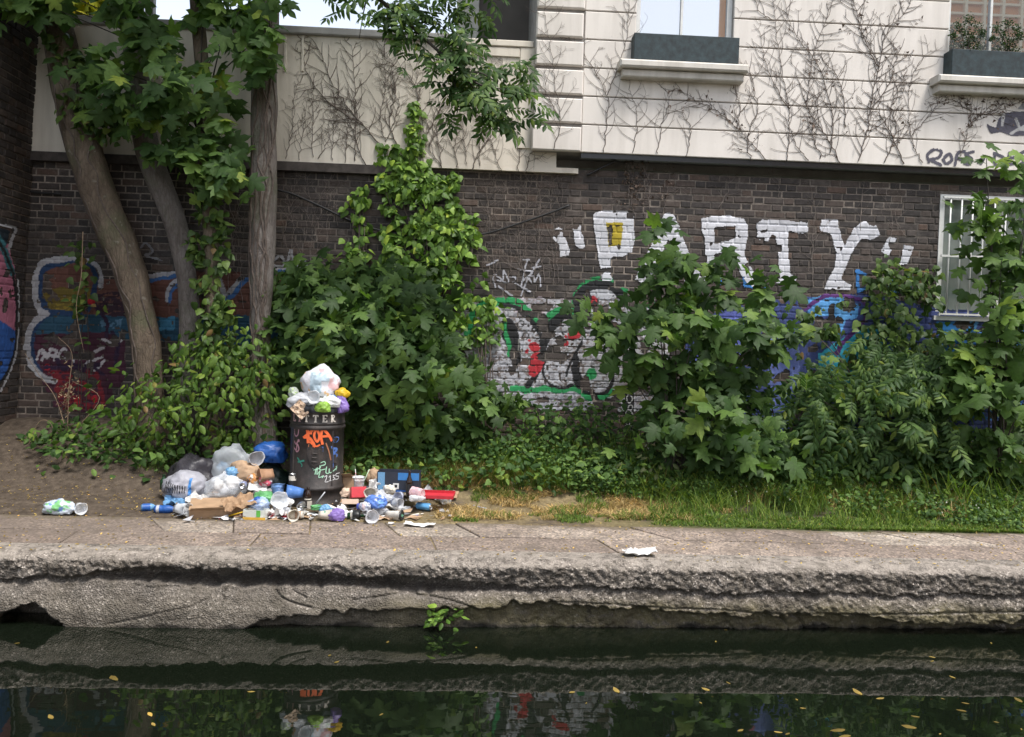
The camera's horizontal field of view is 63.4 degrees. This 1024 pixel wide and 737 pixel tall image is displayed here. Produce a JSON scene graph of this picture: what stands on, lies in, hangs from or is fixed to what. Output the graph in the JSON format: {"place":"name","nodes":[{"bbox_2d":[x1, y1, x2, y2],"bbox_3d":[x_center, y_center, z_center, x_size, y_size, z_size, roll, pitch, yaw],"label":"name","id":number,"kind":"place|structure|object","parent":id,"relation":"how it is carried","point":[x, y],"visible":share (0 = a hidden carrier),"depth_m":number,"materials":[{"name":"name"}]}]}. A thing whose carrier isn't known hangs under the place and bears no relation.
{"place":"outdoors","nodes":[
{"label":"outdoors","id":0,"kind":"place"},
{"bbox_2d":[144,0,456,32],"label":"sky","id":1,"kind":"structure","parent":0,"point":[311,13],"materials":[{"name":"white"}]},
{"bbox_2d":[0,612,1023,736],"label":"water","id":2,"kind":"structure","parent":0,"point":[418,681],"depth_m":5.26,"materials":[{"name":"black liquid"}]},
{"bbox_2d":[0,542,1023,629],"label":"quay","id":3,"kind":"structure","parent":0,"point":[171,586],"depth_m":6.26,"materials":[{"name":"concrete"}]},
{"bbox_2d":[424,603,469,630],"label":"weed","id":4,"kind":"object","parent":3,"relation":"on","point":[433,621],"visible":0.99,"depth_m":6.13,"materials":[{"name":"green plant"}]},
{"bbox_2d":[622,546,657,555],"bbox_3d":[1.005,1.432,6.504,0.268,0.068,0.135,2,2,-3],"label":"paper","id":5,"kind":"object","parent":3,"relation":"on","point":[641,551],"visible":1,"depth_m":6.49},
{"bbox_2d":[0,515,1023,559],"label":"path","id":6,"kind":"structure","parent":0,"point":[540,538],"depth_m":6.97,"materials":[{"name":"concrete"}]},
{"bbox_2d":[189,497,248,518],"bbox_3d":[-2.642,1.248,7.497,0.510,0.135,0.410,1,9,-17],"label":"cardboard box","id":7,"kind":"object","parent":6,"relation":"on","point":[209,508],"visible":0.63,"depth_m":7.38,"materials":[{"name":"cardboard"}]},
{"bbox_2d":[220,492,256,511],"bbox_3d":[-2.445,1.190,7.407,0.277,0.100,0.206,-9,27,-31],"label":"paper bag","id":8,"kind":"object","parent":7,"relation":"on","point":[241,500],"visible":1,"depth_m":7.40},
{"bbox_2d":[243,508,268,519],"bbox_3d":[-2.276,1.294,7.366,0.202,0.090,0.104,2,2,1],"label":"sandwich pack","id":9,"kind":"object","parent":6,"relation":"on","point":[254,514],"visible":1,"depth_m":7.32,"materials":[{"name":"white"}]},
{"bbox_2d":[247,496,269,509],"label":"plastic bag","id":10,"kind":"object","parent":9,"relation":"on","point":[261,501],"visible":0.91,"depth_m":7.43,"materials":[{"name":"blue"}]},
{"bbox_2d":[0,434,1019,566],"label":"leaf litter","id":11,"kind":"object","parent":6,"relation":"on","point":[415,531],"visible":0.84,"depth_m":7.11,"materials":[{"name":"plant"}]},
{"bbox_2d":[0,417,1023,533],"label":"bank","id":12,"kind":"structure","parent":0,"point":[23,462],"depth_m":8.08,"materials":[{"name":"soil"}]},
{"bbox_2d":[42,498,76,514],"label":"plastic bag","id":13,"kind":"object","parent":12,"relation":"on","point":[60,506],"visible":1,"depth_m":7.25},
{"bbox_2d":[25,232,99,443],"bbox_3d":[-4.616,-0.292,8.518,0.758,2.231,0.105,2,2,-3],"label":"dead stalk","id":14,"kind":"object","parent":12,"relation":"on","point":[67,399],"visible":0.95,"depth_m":8.53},
{"bbox_2d":[56,240,107,421],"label":"creeper","id":15,"kind":"object","parent":12,"relation":"on","point":[85,274],"visible":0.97,"depth_m":8.81,"materials":[{"name":"green plant"}]},
{"bbox_2d":[25,21,168,450],"bbox_3d":[-3.331,-3.261,8.188,9.336,8.492,6.180,1,2,-27],"label":"tree","id":16,"kind":"object","parent":12,"relation":"on","point":[111,225],"visible":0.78,"depth_m":8.52,"materials":[{"name":"brown plant"}]},
{"bbox_2d":[0,0,300,461],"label":"tree","id":17,"kind":"object","parent":12,"relation":"on","point":[215,174],"visible":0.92,"depth_m":8.17,"materials":[{"name":"green plant"}]},
{"bbox_2d":[123,1,202,440],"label":"tree","id":18,"kind":"object","parent":12,"relation":"on","point":[160,186],"visible":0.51,"depth_m":8.75,"materials":[{"name":"brown plant"}]},
{"bbox_2d":[67,320,298,461],"bbox_3d":[-3.358,0.249,8.384,2.648,1.570,1.245,2,2,-3],"label":"leafy shrub","id":19,"kind":"object","parent":12,"relation":"on","point":[221,370],"visible":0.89,"depth_m":8.31,"materials":[{"name":"green plant"}]},
{"bbox_2d":[161,470,206,498],"bbox_3d":[-3.101,1.089,7.847,0.389,0.275,0.325,1,2,-32],"label":"plastic bag","id":20,"kind":"object","parent":12,"relation":"on","point":[183,484],"visible":0.85,"depth_m":7.75,"materials":[{"name":"plastic"}]},
{"bbox_2d":[166,453,219,493],"bbox_3d":[-3.127,1.048,8.132,0.495,0.430,0.381,1,2,-23],"label":"plastic bag","id":21,"kind":"object","parent":12,"relation":"on","point":[193,462],"visible":0.45,"depth_m":8.04,"materials":[{"name":"plastic"}]},
{"bbox_2d":[135,447,267,473],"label":"sparse grass","id":22,"kind":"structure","parent":12,"relation":"on","point":[174,460],"depth_m":8.39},
{"bbox_2d":[211,443,249,493],"bbox_3d":[-2.762,0.990,8.219,0.464,0.500,0.351,2,2,-3],"label":"plastic bag","id":23,"kind":"object","parent":12,"relation":"on","point":[222,466],"visible":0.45,"depth_m":8.13,"materials":[{"name":"white"}]},
{"bbox_2d":[248,483,266,490],"bbox_3d":[-2.367,1.102,7.718,0.171,0.038,0.101,7,29,-15],"label":"paper","id":24,"kind":"object","parent":12,"relation":"on","point":[256,486],"visible":0.98,"depth_m":7.71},
{"bbox_2d":[259,477,272,485],"bbox_3d":[-2.306,1.050,7.760,0.126,0.100,0.094,2,2,-3],"label":"food wrapper","id":25,"kind":"object","parent":24,"relation":"on","point":[267,483],"visible":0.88,"depth_m":7.73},
{"bbox_2d":[257,469,274,482],"bbox_3d":[-2.304,0.998,7.754,0.139,0.134,0.146,1,2,-33],"label":"paper cup","id":26,"kind":"object","parent":25,"relation":"on","point":[265,474],"visible":1,"depth_m":7.72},
{"bbox_2d":[259,463,289,491],"bbox_3d":[-2.400,1.123,8.342,0.432,0.400,0.332,2,2,-3],"label":"plastic bag","id":27,"kind":"object","parent":12,"relation":"on","point":[282,476],"visible":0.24,"depth_m":8.26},
{"bbox_2d":[253,441,288,462],"bbox_3d":[-2.396,0.829,8.239,0.329,0.215,0.278,2,2,-3],"label":"plastic bag","id":28,"kind":"object","parent":27,"relation":"on","point":[274,451],"visible":0.84,"depth_m":8.14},
{"bbox_2d":[281,497,293,505],"bbox_3d":[-2.059,1.216,7.607,0.126,0.080,0.097,2,2,-3],"label":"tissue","id":29,"kind":"object","parent":12,"relation":"on","point":[290,501],"visible":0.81,"depth_m":7.58,"materials":[{"name":"white paper"}]},
{"bbox_2d":[286,484,303,497],"bbox_3d":[-2.004,1.145,7.646,0.162,0.134,0.129,8,0,-18],"label":"plastic cup","id":30,"kind":"object","parent":29,"relation":"on","point":[293,491],"visible":0.92,"depth_m":7.61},
{"bbox_2d":[172,484,454,521],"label":"litter scraps","id":31,"kind":"object","parent":12,"relation":"on","point":[308,515],"visible":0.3,"depth_m":7.65,"materials":[{"name":"white paper"}]},
{"bbox_2d":[203,471,247,497],"bbox_3d":[-2.705,1.092,7.779,0.354,0.265,0.341,3,2,29],"label":"plastic bag","id":32,"kind":"object","parent":31,"relation":"on","point":[222,487],"visible":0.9,"depth_m":7.75,"materials":[{"name":"white"}]},
{"bbox_2d":[230,460,259,481],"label":"paper bag","id":33,"kind":"object","parent":32,"relation":"on","point":[245,469],"visible":0.53,"depth_m":7.87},
{"bbox_2d":[248,451,264,465],"bbox_3d":[-2.469,0.869,7.976,0.159,0.145,0.109,1,-9,-33],"label":"paper tub","id":34,"kind":"object","parent":33,"relation":"on","point":[256,457],"visible":1,"depth_m":8.00,"materials":[{"name":"white paper"}]},
{"bbox_2d":[288,405,345,507],"bbox_3d":[-1.893,0.820,8.062,0.565,0.979,0.555,2,2,-3],"label":"litter bin","id":35,"kind":"object","parent":12,"relation":"on","point":[316,452],"visible":0.8,"depth_m":7.84,"materials":[{"name":"black metal"}]},
{"bbox_2d":[290,399,308,419],"bbox_3d":[-1.980,0.383,7.769,0.152,0.131,0.028,45,-22,-3],"label":"paper","id":36,"kind":"object","parent":35,"relation":"hanging from","point":[297,407],"visible":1,"depth_m":7.77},
{"bbox_2d":[287,392,317,405],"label":"plastic bag","id":37,"kind":"object","parent":35,"relation":"on","point":[293,399],"visible":0.62,"depth_m":7.86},
{"bbox_2d":[300,363,340,396],"bbox_3d":[-1.843,0.112,7.975,0.381,0.325,0.303,2,2,-3],"label":"plastic bag","id":38,"kind":"object","parent":37,"relation":"on","point":[323,379],"visible":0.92,"depth_m":7.88,"materials":[{"name":"plastic"}]},
{"bbox_2d":[328,508,344,520],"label":"plastic bag","id":39,"kind":"object","parent":12,"relation":"on","point":[336,514],"visible":1,"depth_m":7.37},
{"bbox_2d":[350,486,365,498],"bbox_3d":[-1.457,1.176,7.842,0.140,0.100,0.120,1,-15,-20],"label":"chip box","id":40,"kind":"object","parent":12,"relation":"on","point":[356,493],"visible":0.86,"depth_m":7.79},
{"bbox_2d":[375,507,388,514],"bbox_3d":[-1.197,1.305,7.627,0.135,0.080,0.102,2,2,-3],"label":"crumpled wrapper","id":41,"kind":"object","parent":12,"relation":"on","point":[381,511],"visible":0.62,"depth_m":7.59,"materials":[{"name":"white plastic"}]},
{"bbox_2d":[364,494,387,508],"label":"plastic bag","id":42,"kind":"object","parent":41,"relation":"on","point":[377,501],"visible":0.93,"depth_m":7.56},
{"bbox_2d":[241,246,529,455],"bbox_3d":[-1.344,-0.137,8.685,3.174,2.284,1.415,2,2,-3],"label":"sycamore bush","id":43,"kind":"object","parent":12,"relation":"on","point":[340,319],"visible":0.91,"depth_m":8.48,"materials":[{"name":"green plant"}]},
{"bbox_2d":[377,469,420,492],"bbox_3d":[-1.085,1.078,7.971,0.400,0.190,0.196,2,2,0],"label":"bottle carton","id":44,"kind":"object","parent":12,"relation":"on","point":[397,478],"visible":0.88,"depth_m":7.88,"materials":[{"name":"blue cardboard"}]},
{"bbox_2d":[248,0,560,452],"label":"tree","id":45,"kind":"object","parent":12,"relation":"on","point":[263,204],"visible":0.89,"depth_m":7.88,"materials":[{"name":"brown plant"}]},
{"bbox_2d":[413,490,455,499],"bbox_3d":[-0.748,1.195,7.873,0.400,0.030,0.200,2,7,3],"label":"box lid","id":46,"kind":"object","parent":12,"relation":"on","point":[438,494],"visible":0.73,"depth_m":7.91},
{"bbox_2d":[343,451,546,489],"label":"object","id":47,"kind":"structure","parent":12,"relation":"on","point":[432,484],"depth_m":8.49,"materials":[{"name":"plant"}]},
{"bbox_2d":[343,430,665,477],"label":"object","id":48,"kind":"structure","parent":12,"relation":"on","point":[532,448],"depth_m":8.81,"materials":[{"name":"plant"}]},
{"bbox_2d":[346,449,681,497],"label":"long grass","id":49,"kind":"structure","parent":12,"relation":"on","point":[545,479],"depth_m":8.53,"materials":[{"name":"plant"}]},
{"bbox_2d":[16,395,1023,506],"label":"undergrowth","id":50,"kind":"object","parent":12,"relation":"on","point":[531,421],"visible":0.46,"depth_m":8.58,"materials":[{"name":"green plant"}]},
{"bbox_2d":[450,510,661,523],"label":"edge grass","id":51,"kind":"structure","parent":12,"relation":"on","point":[561,518],"depth_m":7.68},
{"bbox_2d":[431,482,739,520],"bbox_3d":[0.703,1.290,8.101,3.171,0.229,1.239,2,2,-3],"label":"straw","id":52,"kind":"object","parent":12,"relation":"on","point":[535,509],"visible":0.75,"depth_m":8.10,"materials":[{"name":"plant"}]},
{"bbox_2d":[578,444,635,469],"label":"weed","id":53,"kind":"object","parent":12,"relation":"on","point":[609,452],"visible":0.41,"depth_m":8.71,"materials":[{"name":"green plant"}]},
{"bbox_2d":[616,452,687,483],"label":"weed","id":54,"kind":"object","parent":12,"relation":"on","point":[656,477],"visible":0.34,"depth_m":8.54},
{"bbox_2d":[344,417,1021,490],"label":"wild grass","id":55,"kind":"structure","parent":12,"relation":"on","point":[371,444],"depth_m":8.83,"materials":[{"name":"plant"}]},
{"bbox_2d":[555,211,831,494],"bbox_3d":[1.971,-0.120,8.532,3.045,3.058,1.197,2,2,-3],"label":"maple sapling","id":56,"kind":"object","parent":12,"relation":"on","point":[707,385],"visible":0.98,"depth_m":8.51,"materials":[{"name":"green plant"}]},
{"bbox_2d":[369,436,1023,531],"bbox_3d":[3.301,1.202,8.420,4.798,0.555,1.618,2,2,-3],"label":"grass","id":57,"kind":"structure","parent":12,"relation":"on","point":[697,502],"depth_m":8.21,"materials":[{"name":"plant"}]},
{"bbox_2d":[730,344,864,463],"bbox_3d":[3.142,0.524,9.046,1.866,1.581,0.977,2,2,-3],"label":"maple sapling","id":58,"kind":"object","parent":12,"relation":"on","point":[748,386],"visible":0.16,"depth_m":8.97,"materials":[{"name":"green plant"}]},
{"bbox_2d":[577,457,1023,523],"bbox_3d":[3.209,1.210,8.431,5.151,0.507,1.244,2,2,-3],"label":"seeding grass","id":59,"kind":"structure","parent":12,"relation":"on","point":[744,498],"depth_m":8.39,"materials":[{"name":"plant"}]},
{"bbox_2d":[669,469,976,518],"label":"seed heads","id":60,"kind":"object","parent":12,"relation":"on","point":[762,495],"visible":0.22,"depth_m":8.41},
{"bbox_2d":[650,511,1023,532],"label":"short grass","id":61,"kind":"structure","parent":12,"relation":"on","point":[815,525],"depth_m":7.75,"materials":[{"name":"plant"}]},
{"bbox_2d":[761,332,985,496],"bbox_3d":[3.991,0.564,8.757,2.730,1.926,1.420,2,2,-3],"label":"ash shrub","id":62,"kind":"object","parent":12,"relation":"on","point":[907,389],"visible":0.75,"depth_m":8.61,"materials":[{"name":"green plant"}]},
{"bbox_2d":[857,470,924,503],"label":"weed","id":63,"kind":"object","parent":12,"relation":"on","point":[907,483],"visible":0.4,"depth_m":8.42,"materials":[{"name":"green plant"}]},
{"bbox_2d":[791,434,1023,517],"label":"tall grass","id":64,"kind":"structure","parent":12,"relation":"on","point":[990,486],"depth_m":8.48,"materials":[{"name":"plant"}]},
{"bbox_2d":[928,142,1023,487],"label":"maple sapling","id":65,"kind":"object","parent":12,"relation":"on","point":[977,380],"visible":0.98,"depth_m":8.55,"materials":[{"name":"green plant"}]},
{"bbox_3d":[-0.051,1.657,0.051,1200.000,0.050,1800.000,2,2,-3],"label":"ground","id":66,"kind":"structure","parent":0,"visible":0},
{"bbox_2d":[0,10,38,424],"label":"bridge abutment","id":67,"kind":"object","parent":66,"relation":"on","point":[18,62],"visible":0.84,"depth_m":8.77,"materials":[{"name":"brick"}]},
{"bbox_2d":[0,224,19,391],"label":"mural","id":68,"kind":"object","parent":67,"relation":"attached to","point":[9,318],"visible":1,"depth_m":8.79,"materials":[{"name":"paint"}]},
{"bbox_2d":[73,0,108,15],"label":"tree","id":69,"kind":"object","parent":66,"relation":"on","point":[83,8],"visible":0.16,"depth_m":15.81,"materials":[{"name":"green plant"}]},
{"bbox_2d":[17,161,1023,448],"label":"brick wall","id":70,"kind":"structure","parent":66,"relation":"on","point":[923,217],"depth_m":9.41,"materials":[{"name":"brown brick"}]},
{"bbox_2d":[23,242,306,412],"bbox_3d":[-3.780,-0.432,9.207,3.200,1.910,0.009,2,2,-3],"label":"mural","id":71,"kind":"object","parent":70,"relation":"attached to","point":[48,322],"visible":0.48,"depth_m":9.16,"materials":[{"name":"paint"}]},
{"bbox_2d":[29,15,577,175],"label":"parapet wall","id":72,"kind":"structure","parent":70,"relation":"on","point":[47,145],"depth_m":9.16,"materials":[{"name":"paint"}]},
{"bbox_2d":[282,71,364,161],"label":"creeper","id":73,"kind":"object","parent":72,"relation":"attached to","point":[336,118],"visible":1,"depth_m":9.15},
{"bbox_2d":[307,37,383,164],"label":"creeper","id":74,"kind":"object","parent":72,"relation":"attached to","point":[355,92],"visible":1,"depth_m":9.16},
{"bbox_2d":[293,35,407,143],"bbox_3d":[-1.800,-3.097,9.157,1.290,1.300,0.013,2,2,-3],"label":"creeper","id":75,"kind":"object","parent":72,"relation":"attached to","point":[337,120],"visible":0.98,"depth_m":9.16,"materials":[{"name":"plant"}]},
{"bbox_2d":[365,39,419,141],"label":"creeper","id":76,"kind":"object","parent":72,"relation":"attached to","point":[384,53],"visible":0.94,"depth_m":9.18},
{"bbox_2d":[398,62,511,169],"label":"creeper","id":77,"kind":"object","parent":72,"relation":"attached to","point":[436,142],"visible":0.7,"depth_m":9.22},
{"bbox_2d":[452,111,556,171],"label":"creeper","id":78,"kind":"object","parent":72,"relation":"attached to","point":[494,149],"visible":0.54,"depth_m":9.26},
{"bbox_2d":[279,173,345,260],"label":"creeper","id":79,"kind":"object","parent":70,"relation":"attached to","point":[310,213],"visible":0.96,"depth_m":9.24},
{"bbox_2d":[336,184,374,437],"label":"ivy","id":80,"kind":"object","parent":70,"relation":"attached to","point":[359,203],"visible":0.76,"depth_m":9.19,"materials":[{"name":"green plant"}]},
{"bbox_2d":[277,189,568,235],"bbox_3d":[-0.998,-1.713,9.281,3.291,0.476,0.019,2,2,-3],"label":"cable","id":81,"kind":"object","parent":70,"relation":"attached to","point":[337,214],"visible":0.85,"depth_m":9.30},
{"bbox_2d":[368,101,488,403],"bbox_3d":[-0.945,-1.073,9.187,1.360,3.786,0.365,2,2,-3],"label":"ivy","id":82,"kind":"object","parent":70,"relation":"attached to","point":[405,183],"visible":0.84,"depth_m":9.18,"materials":[{"name":"green plant"}]},
{"bbox_2d":[462,272,510,427],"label":"ivy","id":83,"kind":"object","parent":70,"relation":"attached to","point":[485,313],"visible":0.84,"depth_m":9.29,"materials":[{"name":"green plant"}]},
{"bbox_2d":[486,259,540,295],"bbox_3d":[0.021,-1.036,9.383,0.630,0.432,0.009,2,2,-3],"label":"graffiti","id":84,"kind":"object","parent":70,"relation":"attached to","point":[523,278],"visible":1,"depth_m":9.39,"materials":[{"name":"paint"}]},
{"bbox_2d":[466,171,583,285],"bbox_3d":[0.140,-1.649,9.364,1.347,1.432,0.007,2,2,-3],"label":"creeper","id":85,"kind":"object","parent":70,"relation":"attached to","point":[496,175],"visible":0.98,"depth_m":9.36,"materials":[{"name":"plant"}]},
{"bbox_2d":[456,276,669,411],"bbox_3d":[0.604,-0.287,9.438,2.520,1.548,0.009,2,2,-3],"label":"mural","id":86,"kind":"object","parent":70,"relation":"attached to","point":[513,332],"visible":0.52,"depth_m":9.43,"materials":[{"name":"paint"}]},
{"bbox_2d":[625,385,633,434],"bbox_3d":[1.338,0.473,9.496,0.115,0.585,0.009,2,2,-3],"label":"mural","id":87,"kind":"object","parent":70,"relation":"attached to","point":[629,401],"visible":0.37,"depth_m":9.49,"materials":[{"name":"paint"}]},
{"bbox_2d":[614,161,689,218],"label":"creeper","id":88,"kind":"object","parent":70,"relation":"attached to","point":[636,178],"visible":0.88,"depth_m":9.41,"materials":[{"name":"brown plant"}]},
{"bbox_2d":[553,210,913,289],"bbox_3d":[2.558,-1.346,9.502,4.199,0.816,0.009,2,2,-3],"label":"lettering","id":89,"kind":"object","parent":70,"relation":"attached to","point":[623,236],"visible":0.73,"depth_m":9.49,"materials":[{"name":"paint"}]},
{"bbox_2d":[530,0,1023,187],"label":"house","id":90,"kind":"structure","parent":70,"relation":"on","point":[580,145],"depth_m":9.32,"materials":[{"name":"paint"}]},
{"bbox_2d":[457,0,530,40],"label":"window","id":91,"kind":"structure","parent":90,"relation":"attached to","point":[515,23],"depth_m":10.59,"materials":[{"name":"glass"}]},
{"bbox_2d":[524,0,577,149],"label":"creeper","id":92,"kind":"object","parent":90,"relation":"attached to","point":[553,72],"visible":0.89,"depth_m":9.14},
{"bbox_2d":[562,0,705,156],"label":"creeper","id":93,"kind":"object","parent":90,"relation":"attached to","point":[596,75],"visible":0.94,"depth_m":9.22,"materials":[{"name":"plant"}]},
{"bbox_2d":[636,0,732,36],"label":"window","id":94,"kind":"structure","parent":90,"relation":"in","point":[713,18],"depth_m":9.33,"materials":[{"name":"glass"}]},
{"bbox_2d":[631,33,739,63],"bbox_3d":[1.908,-3.505,9.152,1.166,0.288,0.171,2,2,-3],"label":"window box","id":95,"kind":"object","parent":90,"relation":"on","point":[672,47],"visible":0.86,"depth_m":9.07,"materials":[{"name":"paint"}]},
{"bbox_2d":[661,83,765,159],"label":"creeper","id":96,"kind":"object","parent":90,"relation":"attached to","point":[724,113],"visible":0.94,"depth_m":9.28,"materials":[{"name":"brown plant"}]},
{"bbox_2d":[725,0,809,160],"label":"creeper","id":97,"kind":"object","parent":90,"relation":"attached to","point":[785,88],"visible":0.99,"depth_m":9.30,"materials":[{"name":"plant"}]},
{"bbox_2d":[765,0,858,162],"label":"creeper","id":98,"kind":"object","parent":90,"relation":"attached to","point":[809,73],"visible":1,"depth_m":9.32,"materials":[{"name":"brown plant"}]},
{"bbox_2d":[838,0,925,163],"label":"creeper","id":99,"kind":"object","parent":90,"relation":"attached to","point":[876,81],"visible":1,"depth_m":9.36,"materials":[{"name":"brown plant"}]},
{"bbox_2d":[890,37,970,162],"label":"creeper","id":100,"kind":"object","parent":90,"relation":"attached to","point":[918,111],"visible":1,"depth_m":9.39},
{"bbox_2d":[925,93,1023,158],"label":"creeper","id":101,"kind":"object","parent":90,"relation":"attached to","point":[966,104],"visible":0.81,"depth_m":9.42,"materials":[{"name":"brown plant"}]},
{"bbox_2d":[926,148,1023,165],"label":"graffiti","id":102,"kind":"object","parent":90,"relation":"attached to","point":[945,156],"visible":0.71,"depth_m":9.44,"materials":[{"name":"paint"}]},
{"bbox_2d":[943,49,1023,77],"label":"window box","id":103,"kind":"object","parent":90,"relation":"on","point":[983,63],"visible":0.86,"depth_m":9.25,"materials":[{"name":"paint"}]},
{"bbox_2d":[947,14,988,50],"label":"potted shrub","id":104,"kind":"object","parent":103,"relation":"on","point":[971,36],"visible":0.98,"depth_m":9.31,"materials":[{"name":"green plant"}]},
{"bbox_2d":[988,17,1023,51],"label":"potted shrub","id":105,"kind":"object","parent":103,"relation":"on","point":[1010,42],"visible":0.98,"depth_m":9.33,"materials":[{"name":"green plant"}]},
{"bbox_2d":[948,0,1023,51],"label":"window","id":106,"kind":"structure","parent":90,"relation":"in","point":[989,12],"depth_m":9.51,"materials":[{"name":"white paint"}]},
{"bbox_2d":[987,103,1023,135],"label":"graffiti","id":107,"kind":"object","parent":90,"relation":"attached to","point":[1010,129],"visible":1,"depth_m":9.46,"materials":[{"name":"paint"}]},
{"bbox_2d":[706,167,918,285],"bbox_3d":[3.470,-1.730,9.511,2.531,1.597,0.061,2,2,-3],"label":"creeper","id":108,"kind":"object","parent":70,"relation":"attached to","point":[828,217],"visible":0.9,"depth_m":9.55,"materials":[{"name":"brown plant"}]},
{"bbox_2d":[685,293,1023,441],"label":"mural","id":109,"kind":"object","parent":70,"relation":"attached to","point":[846,327],"visible":0.13,"depth_m":9.59,"materials":[{"name":"paint"}]},
{"bbox_2d":[782,254,1023,441],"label":"ivy","id":110,"kind":"object","parent":70,"relation":"attached to","point":[919,280],"visible":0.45,"depth_m":9.44,"materials":[{"name":"green plant"}]},
{"bbox_2d":[932,194,1023,321],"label":"window","id":111,"kind":"structure","parent":70,"relation":"in","point":[946,244],"depth_m":9.67,"materials":[{"name":"white paint"}]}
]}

